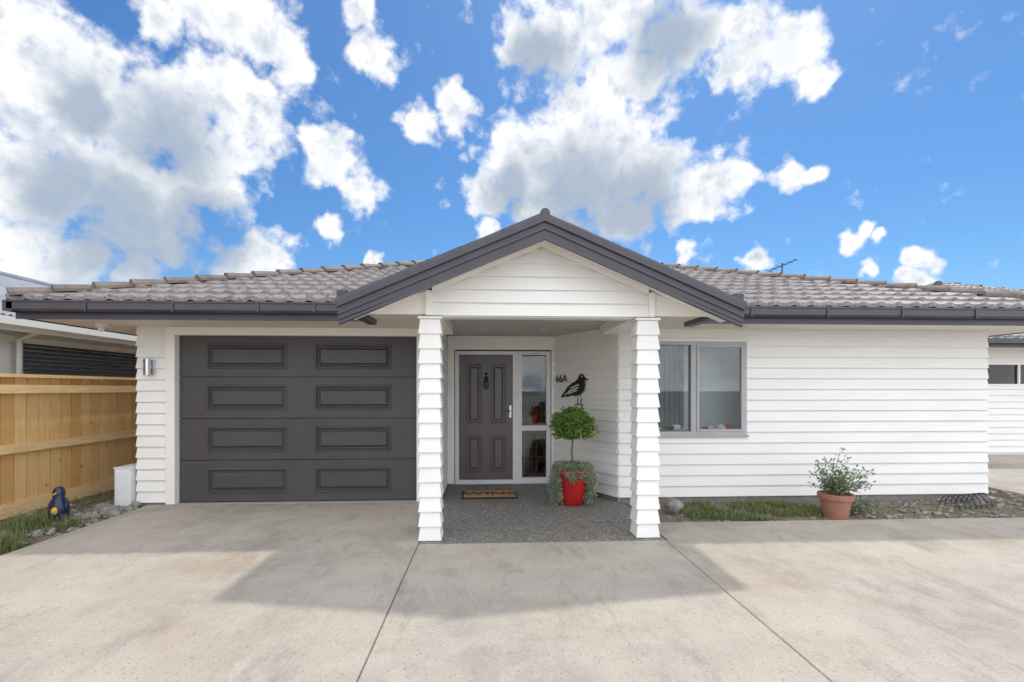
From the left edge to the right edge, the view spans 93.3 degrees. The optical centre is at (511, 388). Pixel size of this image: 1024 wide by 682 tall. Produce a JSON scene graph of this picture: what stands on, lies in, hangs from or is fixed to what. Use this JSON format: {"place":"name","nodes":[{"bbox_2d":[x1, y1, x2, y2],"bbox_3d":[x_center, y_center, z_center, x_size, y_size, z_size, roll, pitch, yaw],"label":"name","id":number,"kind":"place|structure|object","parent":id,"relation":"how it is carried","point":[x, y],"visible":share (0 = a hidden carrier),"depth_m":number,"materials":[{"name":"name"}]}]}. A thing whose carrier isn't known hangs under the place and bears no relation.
{"place":"outdoors","nodes":[
{"label":"outdoors","id":0,"kind":"place"},
{"bbox_2d":[0,489,140,555],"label":"garden bed","id":1,"kind":"object","parent":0,"point":[44,537],"visible":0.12,"depth_m":5.81,"materials":[{"name":"soil"}]},
{"bbox_2d":[47,486,69,522],"bbox_3d":[-4.929,1.257,5.250,0.204,0.395,0.200,0,0,-3],"label":"penguin garden ornament","id":2,"kind":"object","parent":1,"relation":"on","point":[59,504],"visible":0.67,"depth_m":5.21,"materials":[{"name":"blue plastic"}]},
{"bbox_2d":[113,464,136,506],"bbox_3d":[-4.759,1.212,6.040,0.198,0.515,0.320,0,0,-3],"label":"utility box","id":3,"kind":"object","parent":1,"relation":"on","point":[125,486],"visible":0.6,"depth_m":5.89,"materials":[{"name":"white plastic"}]},
{"bbox_2d":[0,490,1023,545],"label":"garden stones","id":4,"kind":"object","parent":1,"relation":"on","point":[108,510],"visible":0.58,"depth_m":5.58,"materials":[{"name":"grey stone"}]},
{"bbox_2d":[0,454,1023,681],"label":"concrete driveway","id":5,"kind":"structure","parent":0,"point":[296,592],"depth_m":3.25,"materials":[{"name":"grey concrete"}]},
{"bbox_2d":[175,500,416,504],"bbox_3d":[-2.687,1.427,6.086,2.960,0.005,0.085,0,0,-3],"label":"garage threshold","id":6,"kind":"object","parent":5,"relation":"on","point":[296,502],"visible":0.86,"depth_m":6.07,"materials":[{"name":"grey concrete"}]},
{"bbox_2d":[179,336,416,502],"bbox_3d":[-2.691,0.375,6.153,2.960,2.110,0.060,0,0,-3],"label":"garage door","id":7,"kind":"structure","parent":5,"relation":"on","point":[292,418],"depth_m":6.13,"materials":[{"name":"grey metal"}]},
{"bbox_2d":[357,544,418,681],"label":"driveway joint filler","id":8,"kind":"object","parent":5,"relation":"on","point":[384,620],"visible":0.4,"depth_m":2.98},
{"bbox_2d":[928,281,1023,454],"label":"neighbouring house","id":9,"kind":"structure","parent":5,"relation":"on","point":[1005,400],"depth_m":10.54,"materials":[{"name":"white paint"}]},
{"bbox_2d":[0,0,1023,337],"label":"sky","id":10,"kind":"structure","parent":0,"point":[140,139],"materials":[{"name":"blue"}]},
{"bbox_2d":[369,247,707,317],"bbox_3d":[0.285,-1.040,4.609,3.510,0.695,0.059,0,0,-3],"label":"gable infill","id":11,"kind":"object","parent":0,"point":[541,282],"visible":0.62,"depth_m":4.62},
{"bbox_2d":[625,499,1023,521],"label":"garden bed","id":12,"kind":"object","parent":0,"point":[663,515],"visible":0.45,"depth_m":5.71,"materials":[{"name":"soil"}]},
{"bbox_2d":[0,490,1023,554],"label":"grass","id":13,"kind":"structure","parent":12,"relation":"on","point":[764,507],"depth_m":5.48,"materials":[{"name":"green plant"}]},
{"bbox_2d":[664,497,683,513],"bbox_3d":[1.881,1.365,5.655,0.199,0.200,0.197,0,0,-17],"label":"round garden stone","id":14,"kind":"object","parent":12,"relation":"on","point":[672,505],"visible":0.99,"depth_m":5.59,"materials":[{"name":"grey stone"}]},
{"bbox_2d":[807,447,875,519],"bbox_3d":[3.746,1.060,5.469,0.696,0.799,0.526,0,0,22],"label":"potted shrub","id":15,"kind":"object","parent":12,"relation":"on","point":[836,499],"visible":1,"depth_m":5.41,"materials":[{"name":"green plant"}]},
{"bbox_2d":[850,494,888,515],"bbox_3d":[3.979,1.342,5.566,0.753,0.265,0.522,0,0,-3],"label":"shrub","id":16,"kind":"object","parent":12,"relation":"on","point":[860,508],"visible":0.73,"depth_m":5.53,"materials":[{"name":"green plant"}]},
{"bbox_2d":[937,493,994,509],"bbox_3d":[5.599,1.373,5.967,0.684,0.155,0.267,0,0,-15],"label":"wire plant support","id":17,"kind":"object","parent":12,"relation":"on","point":[967,499],"visible":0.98,"depth_m":5.92,"materials":[{"name":"black metal"}]},
{"bbox_2d":[987,495,1008,499],"bbox_3d":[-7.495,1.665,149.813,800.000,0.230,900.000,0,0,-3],"label":"ground","id":18,"kind":"structure","parent":0,"point":[992,497],"depth_m":6.91,"materials":[{"name":"grey concrete"}]},
{"bbox_2d":[0,373,137,519],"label":"timber fence","id":19,"kind":"object","parent":18,"relation":"on","point":[75,436],"visible":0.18,"depth_m":6.18,"materials":[{"name":"brown wood"}]},
{"bbox_2d":[0,271,137,377],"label":"neighbouring house","id":20,"kind":"structure","parent":18,"relation":"on","point":[33,347],"depth_m":7.32,"materials":[{"name":"white paint"}]},
{"bbox_2d":[419,483,665,543],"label":"porch paving","id":21,"kind":"structure","parent":18,"relation":"on","point":[531,513],"depth_m":5.30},
{"bbox_2d":[418,316,443,540],"bbox_3d":[-0.775,0.374,4.637,0.223,2.112,0.226,0,0,-3],"label":"porch post","id":22,"kind":"object","parent":21,"relation":"on","point":[430,406],"visible":1,"depth_m":4.54,"materials":[{"name":"white wood"}]},
{"bbox_2d":[461,490,517,498],"bbox_3d":[-0.300,1.413,6.503,0.740,0.025,0.460,0,0,-3],"label":"door mat","id":23,"kind":"object","parent":21,"relation":"on","point":[489,494],"depth_m":6.44,"materials":[{"name":"brown fabric"}]},
{"bbox_2d":[546,404,598,505],"bbox_3d":[0.750,0.818,6.021,0.661,1.261,0.678,0,0,-3],"label":"potted topiary tree","id":24,"kind":"object","parent":21,"relation":"on","point":[571,483],"visible":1,"depth_m":5.88,"materials":[{"name":"green plant"}]},
{"bbox_2d":[629,318,660,537],"bbox_3d":[1.301,0.374,4.741,0.236,2.112,0.226,0,0,-3],"label":"porch post","id":25,"kind":"object","parent":21,"relation":"on","point":[645,420],"visible":1,"depth_m":4.64,"materials":[{"name":"white paint"}]},
{"bbox_2d":[140,492,986,506],"bbox_3d":[3.425,1.442,9.024,15.373,0.135,7.758,0,0,-48],"label":"foundation","id":26,"kind":"object","parent":18,"relation":"on","point":[806,498],"visible":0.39,"depth_m":6.29,"materials":[{"name":"concrete"}]},
{"bbox_2d":[454,350,550,483],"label":"walls","id":27,"kind":"structure","parent":26,"relation":"on","point":[525,350],"depth_m":7.41,"materials":[{"name":"white paint"}]},
{"bbox_2d":[165,327,748,504],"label":"trims","id":28,"kind":"object","parent":27,"relation":"attached to","point":[172,376],"visible":0.66,"depth_m":6.07,"materials":[{"name":"paint"}]},
{"bbox_2d":[455,351,550,483],"bbox_3d":[-0.136,0.430,7.327,1.440,2.000,0.110,0,0,-3],"label":"front door frame","id":29,"kind":"object","parent":27,"relation":"attached to","point":[518,427],"visible":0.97,"depth_m":7.29,"materials":[{"name":"white paint"}]},
{"bbox_2d":[459,355,511,478],"bbox_3d":[-0.395,0.425,7.327,0.803,1.870,0.064,0,0,-3],"label":"front door","id":30,"kind":"structure","parent":29,"relation":"attached to","point":[485,436],"depth_m":7.31,"materials":[{"name":"paint"}]},
{"bbox_2d":[483,372,510,417],"bbox_3d":[-0.221,0.089,7.280,0.424,0.682,0.088,0,0,-1],"label":"door knocker and handle","id":31,"kind":"object","parent":30,"relation":"attached to","point":[486,386],"visible":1,"depth_m":7.27,"materials":[{"name":"silver metal"}]},
{"bbox_2d":[461,350,545,476],"bbox_3d":[0.273,0.335,8.344,2.620,2.210,1.800,0,0,-3],"label":"entry room","id":32,"kind":"object","parent":27,"relation":"attached to","point":[534,377],"visible":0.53,"depth_m":9.22,"materials":[{"name":"glass"}]},
{"bbox_2d":[522,399,545,476],"bbox_3d":[0.382,0.795,7.584,0.480,1.271,0.265,0,0,-3],"label":"hall table with flowers","id":33,"kind":"object","parent":32,"relation":"on","point":[535,417],"visible":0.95,"depth_m":7.53,"materials":[{"name":"red plant"}]},
{"bbox_2d":[36,314,1023,335],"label":"soffits and ceiling","id":34,"kind":"object","parent":27,"relation":"attached to","point":[499,326],"visible":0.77,"depth_m":5.86,"materials":[{"name":"paint"}]},
{"bbox_2d":[96,323,107,331],"bbox_3d":[-4.799,-0.719,5.656,0.080,0.102,0.082,0,0,-3],"label":"motion sensor","id":35,"kind":"object","parent":34,"relation":"attached to","point":[101,327],"visible":1,"depth_m":5.63,"materials":[{"name":"white plastic"}]},
{"bbox_2d":[2,290,1023,336],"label":"gutters and fascia","id":36,"kind":"object","parent":34,"relation":"attached to","point":[33,310],"visible":0.69,"depth_m":5.35,"materials":[{"name":"grey metal"}]},
{"bbox_2d":[5,263,1023,350],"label":"side roof slopes","id":37,"kind":"structure","parent":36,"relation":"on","point":[460,350],"depth_m":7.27,"materials":[{"name":"tile"}]},
{"bbox_2d":[6,259,1023,298],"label":"hip and ridge caps","id":38,"kind":"object","parent":37,"relation":"attached to","point":[56,288],"visible":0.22,"depth_m":6.75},
{"bbox_2d":[765,259,796,273],"bbox_3d":[5.489,-1.965,9.798,0.242,1.190,0.610,0,0,-31],"label":"tv antenna","id":39,"kind":"object","parent":37,"relation":"attached to","point":[782,264],"visible":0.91,"depth_m":9.78,"materials":[{"name":"grey metal"}]},
{"bbox_2d":[334,208,746,327],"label":"gable barge boards","id":40,"kind":"object","parent":27,"relation":"attached to","point":[545,228],"visible":0.98,"depth_m":4.32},
{"bbox_2d":[136,327,988,502],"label":"weatherboards","id":41,"kind":"object","parent":27,"relation":"attached to","point":[902,411],"visible":0.62,"depth_m":6.31,"materials":[{"name":"white paint"}]},
{"bbox_2d":[143,359,154,374],"bbox_3d":[-4.451,-0.270,5.912,0.100,0.200,0.106,0,0,-3],"label":"wall lamp","id":42,"kind":"object","parent":41,"relation":"attached to","point":[148,366],"visible":1,"depth_m":5.88,"materials":[{"name":"silver metal"}]},
{"bbox_2d":[556,375,566,381],"bbox_3d":[0.728,-0.157,7.125,0.006,0.112,0.260,0,0,-32],"label":"house number sign","id":43,"kind":"object","parent":41,"relation":"attached to","point":[559,378],"visible":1,"depth_m":7.14,"materials":[{"name":"black metal"}]},
{"bbox_2d":[561,374,587,404],"bbox_3d":[0.884,0.005,6.866,0.012,0.439,0.610,0,0,-32],"label":"bird wall art","id":44,"kind":"object","parent":41,"relation":"attached to","point":[576,387],"visible":0.98,"depth_m":6.80},
{"bbox_2d":[659,341,746,434],"bbox_3d":[2.386,-0.010,6.234,1.270,1.200,0.105,0,0,-3],"label":"window frame","id":45,"kind":"object","parent":41,"relation":"attached to","point":[693,387],"visible":0.79,"depth_m":6.20,"materials":[{"name":"grey metal"}]},
{"bbox_2d":[658,345,739,430],"bbox_3d":[2.655,0.170,6.568,1.940,1.920,0.586,0,0,-3],"label":"window interior","id":46,"kind":"object","parent":27,"relation":"attached to","point":[719,388],"depth_m":6.84,"materials":[{"name":"grey glass"}]}
]}

